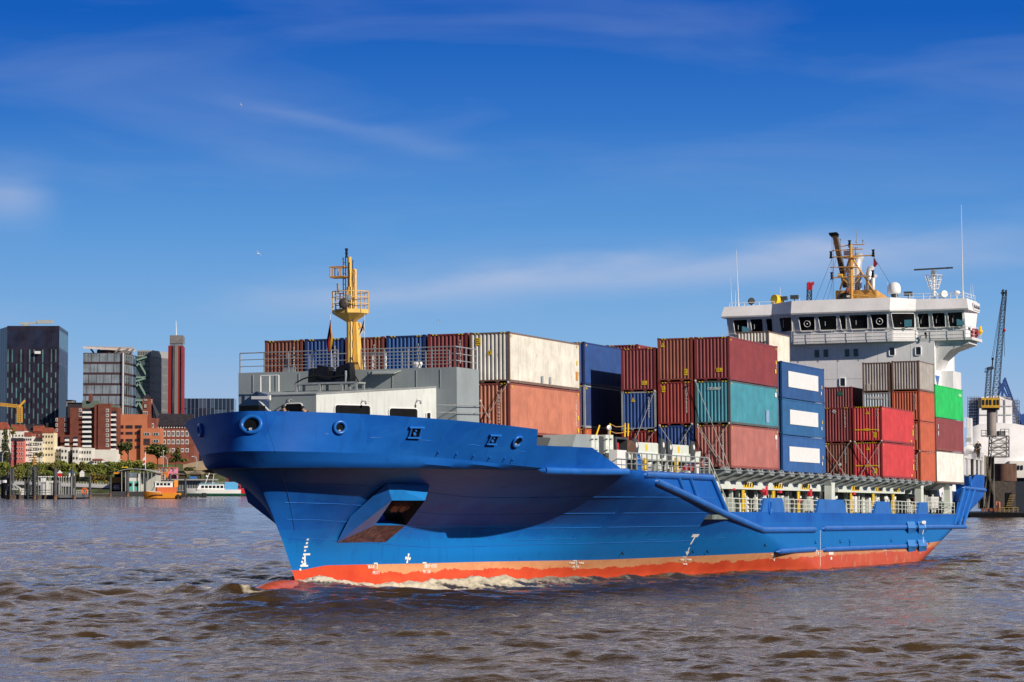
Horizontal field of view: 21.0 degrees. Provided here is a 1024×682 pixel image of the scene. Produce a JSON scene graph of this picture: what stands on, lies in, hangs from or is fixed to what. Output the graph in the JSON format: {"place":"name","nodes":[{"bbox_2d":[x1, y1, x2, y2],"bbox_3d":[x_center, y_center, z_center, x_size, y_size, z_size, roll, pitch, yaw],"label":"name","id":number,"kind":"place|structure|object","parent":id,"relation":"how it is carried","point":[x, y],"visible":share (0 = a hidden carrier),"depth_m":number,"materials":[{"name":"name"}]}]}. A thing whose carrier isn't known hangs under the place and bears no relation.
{"place":"outdoors","nodes":[
{"label":"outdoors","id":0,"kind":"place"},
{"bbox_2d":[0,400,25,422],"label":"tower crane","id":1,"kind":"object","parent":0,"point":[19,408],"visible":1,"depth_m":2149.15,"materials":[{"name":"yellow metal"}]},
{"bbox_2d":[12,424,27,437],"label":"house","id":2,"kind":"structure","parent":0,"point":[20,429],"depth_m":2110.02,"materials":[{"name":"paint"}]},
{"bbox_2d":[26,424,45,433],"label":"house","id":3,"kind":"structure","parent":0,"point":[29,427],"depth_m":2129.45,"materials":[{"name":"red concrete"}]},
{"bbox_2d":[33,426,44,437],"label":"house","id":4,"kind":"structure","parent":0,"point":[37,430],"depth_m":2118.21,"materials":[{"name":"brown brick"}]},
{"bbox_2d":[0,464,964,492],"bbox_3d":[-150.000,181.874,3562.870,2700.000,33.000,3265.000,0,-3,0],"label":"riverbank","id":5,"kind":"structure","parent":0,"point":[220,480],"depth_m":2009.69,"materials":[{"name":"green plant"}]},
{"bbox_2d":[0,428,8,460],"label":"poplar","id":6,"kind":"object","parent":5,"relation":"on","point":[4,445],"visible":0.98,"depth_m":2037.52,"materials":[{"name":"green plant"}]},
{"bbox_2d":[0,461,10,476],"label":"tree","id":7,"kind":"object","parent":5,"relation":"on","point":[5,464],"visible":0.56,"depth_m":1992.37,"materials":[{"name":"green plant"}]},
{"bbox_2d":[0,422,11,464],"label":"old house","id":8,"kind":"structure","parent":5,"relation":"on","point":[3,425],"depth_m":2091.27,"materials":[{"name":"paint"}]},
{"bbox_2d":[11,438,16,465],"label":"old house","id":9,"kind":"structure","parent":5,"relation":"on","point":[13,451],"depth_m":2062.44,"materials":[{"name":"stone"}]},
{"bbox_2d":[12,467,24,481],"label":"bush","id":10,"kind":"object","parent":5,"relation":"on","point":[20,473],"visible":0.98,"depth_m":1968.17,"materials":[{"name":"green plant"}]},
{"bbox_2d":[16,438,25,463],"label":"old house","id":11,"kind":"structure","parent":5,"relation":"on","point":[21,450],"depth_m":2060.60,"materials":[{"name":"paint"}]},
{"bbox_2d":[24,432,35,463],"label":"old house","id":12,"kind":"structure","parent":5,"relation":"on","point":[29,437],"depth_m":2068.88,"materials":[{"name":"paint"}]},
{"bbox_2d":[0,320,67,430],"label":"glass tower","id":13,"kind":"structure","parent":5,"relation":"on","point":[34,367],"depth_m":2252.34,"materials":[{"name":"black glass"}]},
{"bbox_2d":[33,438,43,463],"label":"old house","id":14,"kind":"structure","parent":5,"relation":"on","point":[39,443],"depth_m":2073.71,"materials":[{"name":"paint"}]},
{"bbox_2d":[30,462,46,475],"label":"tree","id":15,"kind":"object","parent":5,"relation":"on","point":[40,465],"visible":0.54,"depth_m":1992.69,"materials":[{"name":"green plant"}]},
{"bbox_2d":[41,470,52,480],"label":"bush","id":16,"kind":"object","parent":5,"relation":"on","point":[48,472],"visible":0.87,"depth_m":1968.52,"materials":[{"name":"green plant"}]},
{"bbox_2d":[42,428,56,462],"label":"old house","id":17,"kind":"structure","parent":5,"relation":"on","point":[49,437],"depth_m":2078.83,"materials":[{"name":"paint"}]},
{"bbox_2d":[41,462,59,471],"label":"tree","id":18,"kind":"object","parent":5,"relation":"on","point":[50,466],"visible":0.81,"depth_m":2001.03,"materials":[{"name":"green plant"}]},
{"bbox_2d":[0,480,108,489],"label":"quay walkway","id":19,"kind":"structure","parent":5,"relation":"on","point":[78,486],"depth_m":1908.41,"materials":[{"name":"metal"}]},
{"bbox_2d":[0,493,108,495],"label":"quay wall","id":20,"kind":"structure","parent":5,"relation":"on","point":[100,494],"depth_m":1941.00,"materials":[{"name":"concrete"}]},
{"bbox_2d":[55,446,61,459],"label":"terrace house","id":21,"kind":"structure","parent":5,"relation":"on","point":[57,452],"depth_m":2083.39,"materials":[{"name":"paint"}]},
{"bbox_2d":[61,447,70,463],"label":"terrace house","id":22,"kind":"structure","parent":5,"relation":"on","point":[65,453],"depth_m":2078.47,"materials":[{"name":"paint"}]},
{"bbox_2d":[61,462,77,472],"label":"tree","id":23,"kind":"object","parent":5,"relation":"on","point":[66,466],"visible":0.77,"depth_m":1990.61,"materials":[{"name":"green plant"}]},
{"bbox_2d":[67,402,81,416],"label":"block","id":24,"kind":"structure","parent":5,"relation":"on","point":[74,404],"depth_m":2210.33,"materials":[{"name":"stone"}]},
{"bbox_2d":[73,447,79,464],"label":"terrace house","id":25,"kind":"structure","parent":5,"relation":"on","point":[76,453],"depth_m":2076.33,"materials":[{"name":"paint"}]},
{"bbox_2d":[71,461,88,472],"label":"tree","id":26,"kind":"object","parent":5,"relation":"on","point":[81,466],"visible":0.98,"depth_m":1999.10,"materials":[{"name":"green plant"}]},
{"bbox_2d":[79,448,94,464],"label":"terrace house","id":27,"kind":"structure","parent":5,"relation":"on","point":[87,455],"depth_m":2080.35,"materials":[{"name":"paint"}]},
{"bbox_2d":[56,394,121,460],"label":"apartment block","id":28,"kind":"structure","parent":5,"relation":"on","point":[90,423],"depth_m":2119.95,"materials":[{"name":"brown brick"}]},
{"bbox_2d":[89,462,104,473],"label":"tree","id":29,"kind":"object","parent":5,"relation":"on","point":[95,468],"visible":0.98,"depth_m":1991.79,"materials":[{"name":"green plant"}]},
{"bbox_2d":[83,346,135,413],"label":"office block","id":30,"kind":"structure","parent":5,"relation":"on","point":[109,375],"depth_m":2242.03,"materials":[{"name":"grey glass"}]},
{"bbox_2d":[116,460,132,474],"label":"tree","id":31,"kind":"object","parent":5,"relation":"on","point":[128,464],"visible":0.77,"depth_m":1990.86,"materials":[{"name":"green plant"}]},
{"bbox_2d":[117,441,132,459],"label":"tree","id":32,"kind":"object","parent":5,"relation":"on","point":[126,447],"visible":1,"depth_m":2035.65,"materials":[{"name":"green plant"}]},
{"bbox_2d":[126,460,142,472],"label":"tree","id":33,"kind":"object","parent":5,"relation":"on","point":[138,463],"visible":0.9,"depth_m":1999.83,"materials":[{"name":"green plant"}]},
{"bbox_2d":[120,414,163,463],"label":"orange institute","id":34,"kind":"structure","parent":5,"relation":"on","point":[138,433],"depth_m":2138.55,"materials":[{"name":"paint"}]},
{"bbox_2d":[135,350,167,417],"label":"lattice block","id":35,"kind":"structure","parent":5,"relation":"on","point":[152,373],"depth_m":2290.15,"materials":[{"name":"grey concrete"}]},
{"bbox_2d":[144,443,169,466],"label":"tree","id":36,"kind":"object","parent":5,"relation":"on","point":[157,449],"visible":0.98,"depth_m":2029.48,"materials":[{"name":"green plant"}]},
{"bbox_2d":[156,467,168,478],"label":"orange house","id":37,"kind":"structure","parent":5,"relation":"on","point":[160,469],"depth_m":1957.71,"materials":[{"name":"paint"}]},
{"bbox_2d":[142,394,198,463],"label":"brick school","id":38,"kind":"object","parent":5,"relation":"on","point":[176,433],"visible":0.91,"depth_m":2158.74,"materials":[{"name":"brick"}]},
{"bbox_2d":[168,467,178,478],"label":"pink house","id":39,"kind":"structure","parent":5,"relation":"on","point":[171,470],"depth_m":1959.80,"materials":[{"name":"paint"}]},
{"bbox_2d":[168,453,181,466],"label":"tree","id":40,"kind":"object","parent":5,"relation":"on","point":[178,458],"visible":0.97,"depth_m":2027.26,"materials":[{"name":"green plant"}]},
{"bbox_2d":[168,327,184,413],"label":"red tower","id":41,"kind":"structure","parent":5,"relation":"on","point":[176,374],"depth_m":2261.63,"materials":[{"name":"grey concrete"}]},
{"bbox_2d":[184,471,205,478],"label":"straw shelter","id":42,"kind":"object","parent":5,"relation":"on","point":[198,474],"visible":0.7,"depth_m":1953.16,"materials":[{"name":"beige plant"}]},
{"bbox_2d":[183,461,207,469],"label":"retaining wall","id":43,"kind":"structure","parent":5,"relation":"on","point":[200,465],"depth_m":2028.00,"materials":[{"name":"stone"}]},
{"bbox_2d":[184,398,235,460],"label":"glass block","id":44,"kind":"structure","parent":5,"relation":"on","point":[197,407],"depth_m":2350.38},
{"bbox_2d":[0,496,1023,681],"bbox_3d":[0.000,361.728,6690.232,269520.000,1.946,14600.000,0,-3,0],"label":"water","id":45,"kind":"structure","parent":0,"point":[117,589],"depth_m":121.52,"materials":[{"name":"liquid"}]},
{"bbox_2d":[1,475,6,498],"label":"steel buoy","id":46,"kind":"object","parent":45,"relation":"in","point":[3,487],"visible":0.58,"depth_m":1440.99,"materials":[{"name":"black metal"}]},
{"bbox_2d":[7,472,9,498],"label":"mooring pile","id":47,"kind":"object","parent":45,"relation":"in","point":[8,485],"visible":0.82,"depth_m":1378.50,"materials":[{"name":"wood"}]},
{"bbox_2d":[27,445,37,498],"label":"ladder pile","id":48,"kind":"object","parent":45,"relation":"in","point":[34,479],"visible":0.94,"depth_m":1364.46,"materials":[{"name":"metal"}]},
{"bbox_2d":[6,476,91,498],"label":"pontoon","id":49,"kind":"object","parent":45,"relation":"on","point":[46,490],"visible":0.94,"depth_m":1400.89,"materials":[{"name":"metal"}]},
{"bbox_2d":[53,467,56,498],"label":"mooring pile","id":50,"kind":"object","parent":45,"relation":"in","point":[55,483],"visible":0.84,"depth_m":1368.44,"materials":[{"name":"metal"}]},
{"bbox_2d":[111,467,127,490],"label":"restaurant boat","id":51,"kind":"object","parent":45,"relation":"on","point":[116,482],"visible":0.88,"depth_m":1874.57,"materials":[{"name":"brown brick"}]},
{"bbox_2d":[126,471,128,495],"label":"mooring pile","id":52,"kind":"object","parent":45,"relation":"in","point":[127,483],"visible":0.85,"depth_m":1816.70,"materials":[{"name":"metal"}]},
{"bbox_2d":[111,468,162,495],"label":"ferry terminal","id":53,"kind":"object","parent":45,"relation":"in","point":[136,484],"visible":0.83,"depth_m":1857.51,"materials":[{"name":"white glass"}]},
{"bbox_2d":[144,469,206,498],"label":"tug boat","id":54,"kind":"object","parent":45,"relation":"on","point":[166,490],"visible":0.91,"depth_m":1437.75,"materials":[{"name":"orange metal"}]},
{"bbox_2d":[161,479,217,494],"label":"landing shed","id":55,"kind":"structure","parent":45,"relation":"in","point":[192,483],"depth_m":1897.43,"materials":[{"name":"metal"}]},
{"bbox_2d":[187,474,240,495],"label":"ferry","id":56,"kind":"object","parent":45,"relation":"on","point":[226,489],"visible":0.82,"depth_m":1867.65,"materials":[{"name":"white metal"}]},
{"bbox_2d":[226,478,245,495],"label":"ferry","id":57,"kind":"object","parent":45,"relation":"on","point":[241,487],"visible":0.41,"depth_m":1876.82,"materials":[{"name":"red paint"}]},
{"bbox_2d":[185,207,986,588],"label":"container ship","id":58,"kind":"object","parent":45,"relation":"on","point":[403,475],"visible":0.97,"depth_m":160.32,"materials":[{"name":"paint"}]},
{"bbox_2d":[265,339,304,371],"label":"shipping container","id":59,"kind":"object","parent":58,"relation":"on","point":[285,345],"visible":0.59,"depth_m":161.15,"materials":[{"name":"red metal"}]},
{"bbox_2d":[305,338,344,370],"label":"shipping container","id":60,"kind":"object","parent":58,"relation":"on","point":[338,344],"visible":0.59,"depth_m":160.26,"materials":[{"name":"blue metal"}]},
{"bbox_2d":[294,362,365,391],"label":"covered mooring winch","id":61,"kind":"object","parent":58,"relation":"on","point":[327,376],"visible":0.91,"depth_m":149.01,"materials":[{"name":"fabric"}]},
{"bbox_2d":[327,320,332,352],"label":"german flag","id":62,"kind":"object","parent":58,"relation":"hanging from","point":[329,340],"visible":1,"depth_m":151.00,"materials":[{"name":"multicoloured fabric"}]},
{"bbox_2d":[345,336,385,369],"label":"shipping container","id":63,"kind":"object","parent":58,"relation":"on","point":[373,342],"visible":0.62,"depth_m":159.20,"materials":[{"name":"red metal"}]},
{"bbox_2d":[386,334,427,368],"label":"shipping container","id":64,"kind":"object","parent":58,"relation":"on","point":[407,341],"visible":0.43,"depth_m":158.45,"materials":[{"name":"blue metal"}]},
{"bbox_2d":[427,333,469,368],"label":"shipping container","id":65,"kind":"object","parent":58,"relation":"on","point":[461,339],"visible":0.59,"depth_m":157.51,"materials":[{"name":"red metal"}]},
{"bbox_2d":[479,382,580,436],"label":"shipping container","id":66,"kind":"object","parent":58,"relation":"on","point":[548,411],"visible":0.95,"depth_m":159.49,"materials":[{"name":"orange metal"}]},
{"bbox_2d":[469,331,579,390],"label":"shipping container","id":67,"kind":"object","parent":66,"relation":"on","point":[512,357],"visible":0.87,"depth_m":158.77,"materials":[{"name":"white metal"}]},
{"bbox_2d":[581,428,621,436],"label":"shipping container","id":68,"kind":"object","parent":58,"relation":"on","point":[592,431],"visible":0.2,"depth_m":187.55,"materials":[{"name":"orange metal"}]},
{"bbox_2d":[572,385,621,431],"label":"shipping container","id":69,"kind":"object","parent":68,"relation":"on","point":[601,406],"visible":0.46,"depth_m":187.86,"materials":[{"name":"blue metal"}]},
{"bbox_2d":[572,342,620,389],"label":"shipping container","id":70,"kind":"object","parent":69,"relation":"on","point":[600,365],"visible":0.45,"depth_m":188.13,"materials":[{"name":"blue metal"}]},
{"bbox_2d":[606,344,652,348],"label":"shipping container","id":71,"kind":"object","parent":58,"relation":"on","point":[629,346],"visible":0.1,"depth_m":198.48,"materials":[{"name":"red metal"}]},
{"bbox_2d":[621,430,658,443],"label":"shipping container","id":72,"kind":"object","parent":58,"relation":"on","point":[643,436],"visible":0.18,"depth_m":183.64,"materials":[{"name":"red metal"}]},
{"bbox_2d":[621,391,663,430],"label":"shipping container","id":73,"kind":"object","parent":72,"relation":"on","point":[634,406],"visible":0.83,"depth_m":183.85,"materials":[{"name":"blue metal"}]},
{"bbox_2d":[621,347,657,391],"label":"shipping container","id":74,"kind":"object","parent":73,"relation":"on","point":[639,369],"visible":0.52,"depth_m":184.04,"materials":[{"name":"red metal"}]},
{"bbox_2d":[658,425,701,468],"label":"shipping container","id":75,"kind":"object","parent":58,"relation":"on","point":[675,435],"visible":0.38,"depth_m":182.79,"materials":[{"name":"blue metal"}]},
{"bbox_2d":[658,381,694,425],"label":"shipping container","id":76,"kind":"object","parent":75,"relation":"on","point":[676,403],"visible":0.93,"depth_m":182.99,"materials":[{"name":"red metal"}]},
{"bbox_2d":[657,337,694,381],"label":"shipping container","id":77,"kind":"object","parent":76,"relation":"on","point":[676,362],"visible":0.52,"depth_m":183.18,"materials":[{"name":"red metal"}]},
{"bbox_2d":[695,424,778,469],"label":"shipping container","id":78,"kind":"object","parent":58,"relation":"on","point":[748,447],"visible":0.98,"depth_m":183.66,"materials":[{"name":"red metal"}]},
{"bbox_2d":[695,380,778,428],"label":"shipping container","id":79,"kind":"object","parent":78,"relation":"on","point":[739,403],"visible":0.99,"depth_m":183.31,"materials":[{"name":"green metal"}]},
{"bbox_2d":[694,336,777,386],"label":"shipping container","id":80,"kind":"object","parent":79,"relation":"on","point":[731,359],"visible":0.96,"depth_m":183.47,"materials":[{"name":"red metal"}]},
{"bbox_2d":[752,435,825,473],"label":"shipping container","id":81,"kind":"object","parent":58,"relation":"on","point":[801,454],"visible":0.67,"depth_m":198.78,"materials":[{"name":"blue metal"}]},
{"bbox_2d":[769,398,824,438],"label":"shipping container","id":82,"kind":"object","parent":81,"relation":"on","point":[798,418],"visible":0.62,"depth_m":198.96,"materials":[{"name":"blue metal"}]},
{"bbox_2d":[769,361,824,403],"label":"shipping container","id":83,"kind":"object","parent":82,"relation":"on","point":[800,382],"visible":0.6,"depth_m":199.12,"materials":[{"name":"blue metal"}]},
{"bbox_2d":[823,443,853,476],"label":"shipping container","id":84,"kind":"object","parent":58,"relation":"on","point":[845,461],"visible":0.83,"depth_m":224.15,"materials":[{"name":"red metal"}]},
{"bbox_2d":[822,407,858,442],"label":"shipping container","id":85,"kind":"object","parent":84,"relation":"on","point":[838,425],"visible":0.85,"depth_m":224.35,"materials":[{"name":"red metal"}]},
{"bbox_2d":[824,386,862,407],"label":"shipping container","id":86,"kind":"object","parent":58,"relation":"on","point":[839,397],"visible":0.5,"depth_m":239.52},
{"bbox_2d":[862,392,891,407],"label":"shipping container","id":87,"kind":"object","parent":58,"relation":"on","point":[884,399],"visible":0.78,"depth_m":238.19,"materials":[{"name":"metal"}]},
{"bbox_2d":[862,362,891,392],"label":"shipping container","id":88,"kind":"object","parent":87,"relation":"on","point":[877,377],"visible":0.74,"depth_m":238.34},
{"bbox_2d":[853,442,914,478],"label":"shipping container","id":89,"kind":"object","parent":58,"relation":"on","point":[891,460],"visible":0.98,"depth_m":223.78,"materials":[{"name":"red metal"}]},
{"bbox_2d":[852,406,914,444],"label":"shipping container","id":90,"kind":"object","parent":89,"relation":"on","point":[882,423],"visible":0.98,"depth_m":223.91,"materials":[{"name":"red metal"}]},
{"bbox_2d":[896,451,935,481],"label":"shipping container","id":91,"kind":"object","parent":58,"relation":"on","point":[925,466],"visible":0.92,"depth_m":238.34,"materials":[{"name":"orange metal"}]},
{"bbox_2d":[905,421,934,451],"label":"shipping container","id":92,"kind":"object","parent":91,"relation":"on","point":[924,436],"visible":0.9,"depth_m":238.32,"materials":[{"name":"orange metal"}]},
{"bbox_2d":[892,390,934,422],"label":"shipping container","id":93,"kind":"object","parent":92,"relation":"on","point":[919,403],"visible":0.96,"depth_m":237.51,"materials":[{"name":"orange metal"}]},
{"bbox_2d":[891,360,933,392],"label":"shipping container","id":94,"kind":"object","parent":93,"relation":"on","point":[917,375],"visible":0.95,"depth_m":237.63,"materials":[{"name":"metal"}]},
{"bbox_2d":[925,450,963,483],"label":"shipping container","id":95,"kind":"object","parent":58,"relation":"on","point":[949,467],"visible":0.59,"depth_m":247.86,"materials":[{"name":"metal"}]},
{"bbox_2d":[930,417,963,452],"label":"shipping container","id":96,"kind":"object","parent":95,"relation":"on","point":[948,435],"visible":0.52,"depth_m":248.20,"materials":[{"name":"red metal"}]},
{"bbox_2d":[928,384,962,420],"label":"shipping container","id":97,"kind":"object","parent":96,"relation":"on","point":[948,402],"visible":0.55,"depth_m":248.28,"materials":[{"name":"metal"}]},
{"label":"shipping container","id":98,"kind":"object","parent":58,"relation":"on","visible":0},
{"bbox_2d":[736,331,789,362],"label":"shipping container","id":99,"kind":"object","parent":98,"relation":"on","point":[781,342],"visible":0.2,"depth_m":202.34,"materials":[{"name":"white metal"}]},
{"bbox_2d":[968,456,1023,516],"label":"dock","id":100,"kind":"object","parent":45,"relation":"on","point":[998,499],"visible":0.85,"depth_m":540.99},
{"bbox_2d":[978,289,1009,457],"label":"dock crane","id":101,"kind":"object","parent":100,"relation":"on","point":[991,405],"visible":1,"depth_m":540.25,"materials":[{"name":"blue metal"}]},
{"bbox_2d":[1005,493,1014,509],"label":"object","id":102,"kind":"structure","parent":100,"relation":"in","point":[1008,496],"depth_m":541.00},
{"bbox_2d":[969,396,1023,512],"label":"building","id":103,"kind":"structure","parent":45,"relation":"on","point":[1015,432],"depth_m":599.30,"materials":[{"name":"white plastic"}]},
{"bbox_2d":[967,396,978,424],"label":"scaffold","id":104,"kind":"object","parent":103,"relation":"on","point":[975,403],"visible":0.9,"depth_m":608.16,"materials":[{"name":"metal"}]},
{"bbox_2d":[1012,398,1019,424],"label":"scaffold","id":105,"kind":"object","parent":103,"relation":"on","point":[1017,411],"visible":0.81,"depth_m":610.05,"materials":[{"name":"metal"}]},
{"bbox_2d":[0,0,1023,452],"label":"sky","id":106,"kind":"structure","parent":0,"point":[589,171],"materials":[{"name":"blue"}]},
{"bbox_2d":[806,282,813,299],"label":"red tipped jib","id":107,"kind":"object","parent":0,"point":[810,285],"visible":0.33,"depth_m":701.62,"materials":[{"name":"paint"}]},
{"bbox_2d":[997,377,1023,424],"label":"blue crane","id":108,"kind":"object","parent":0,"point":[1002,390],"visible":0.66,"depth_m":660.10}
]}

